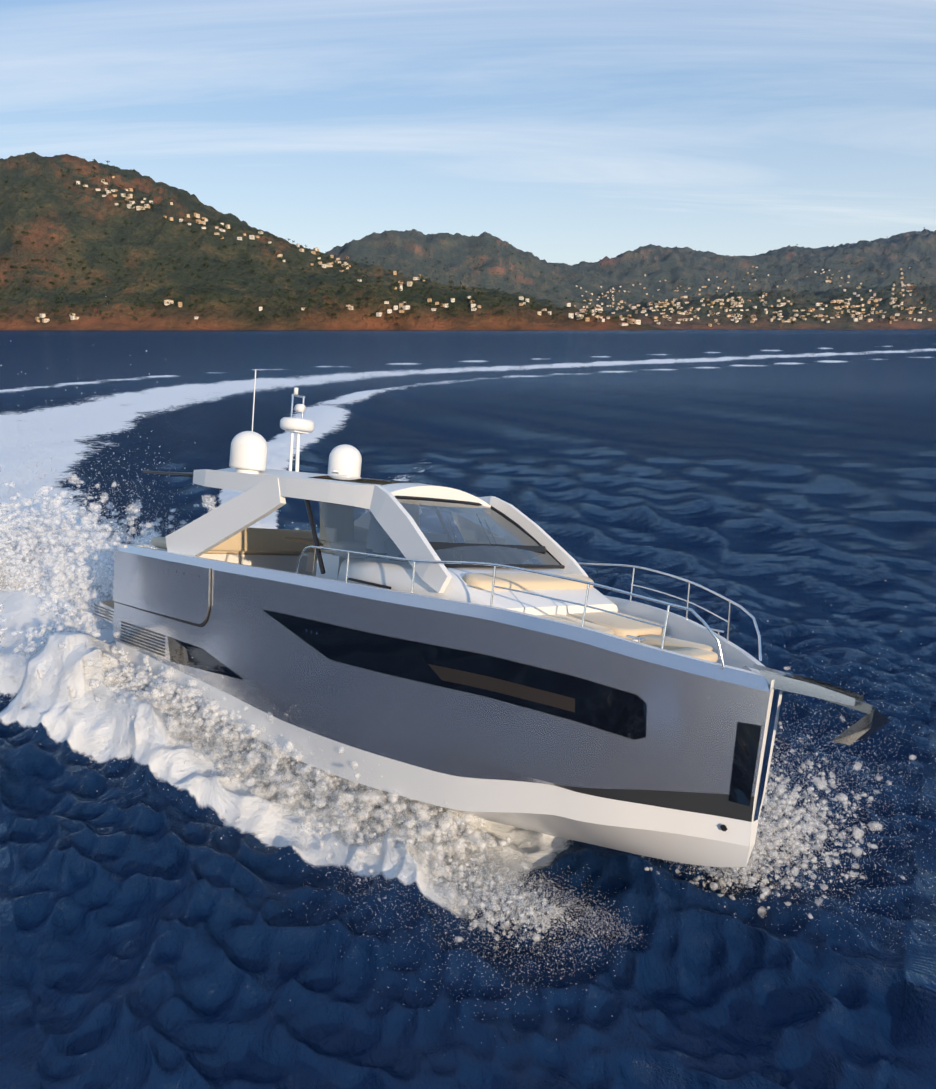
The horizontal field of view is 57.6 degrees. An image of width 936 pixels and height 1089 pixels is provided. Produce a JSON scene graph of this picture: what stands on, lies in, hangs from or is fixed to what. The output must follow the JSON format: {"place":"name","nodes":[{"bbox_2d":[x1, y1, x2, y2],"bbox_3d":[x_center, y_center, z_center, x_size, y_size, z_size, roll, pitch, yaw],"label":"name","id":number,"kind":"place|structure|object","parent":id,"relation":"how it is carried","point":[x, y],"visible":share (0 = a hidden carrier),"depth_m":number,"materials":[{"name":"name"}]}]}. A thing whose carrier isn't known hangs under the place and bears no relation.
{"place":"outdoors","nodes":[
{"label":"outdoors","id":0,"kind":"place"},
{"bbox_2d":[0,329,935,1088],"bbox_3d":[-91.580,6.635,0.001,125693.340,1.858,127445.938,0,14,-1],"label":"sea","id":1,"kind":"structure","parent":0,"point":[162,925],"depth_m":13.45,"materials":[{"name":"liquid"}]},
{"bbox_2d":[0,469,915,949],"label":"spray foam clumps","id":2,"kind":"object","parent":1,"relation":"on","point":[14,567],"visible":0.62,"depth_m":12.59,"materials":[{"name":"white liquid"}]},
{"bbox_2d":[0,296,935,1055],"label":"spray droplets","id":3,"kind":"object","parent":1,"relation":"on","point":[202,734],"visible":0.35,"depth_m":11.44},
{"bbox_2d":[93,370,890,866],"bbox_3d":[-1.093,0.473,13.456,14.630,6.450,3.982,9,5,43],"label":"yacht","id":4,"kind":"object","parent":1,"relation":"on","point":[505,664],"visible":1,"depth_m":10.83,"materials":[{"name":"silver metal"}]},
{"bbox_2d":[0,152,935,329],"bbox_3d":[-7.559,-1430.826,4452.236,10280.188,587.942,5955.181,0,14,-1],"label":"coast hills","id":5,"kind":"structure","parent":0,"point":[151,231],"depth_m":2142.60,"materials":[{"name":"green plant"}]},
{"bbox_2d":[0,159,935,327],"bbox_3d":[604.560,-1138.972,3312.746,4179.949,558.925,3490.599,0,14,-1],"label":"trees","id":6,"kind":"object","parent":5,"relation":"on","point":[588,311],"visible":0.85,"depth_m":1999.14,"materials":[{"name":"green plant"}]},
{"bbox_2d":[35,176,931,326],"bbox_3d":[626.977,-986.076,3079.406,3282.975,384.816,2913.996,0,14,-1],"label":"houses","id":7,"kind":"structure","parent":5,"relation":"on","point":[378,314],"depth_m":2814.34,"materials":[{"name":"beige"}]},
{"bbox_2d":[0,0,935,265],"label":"sky","id":8,"kind":"structure","parent":0,"point":[570,132],"materials":[{"name":"blue"}]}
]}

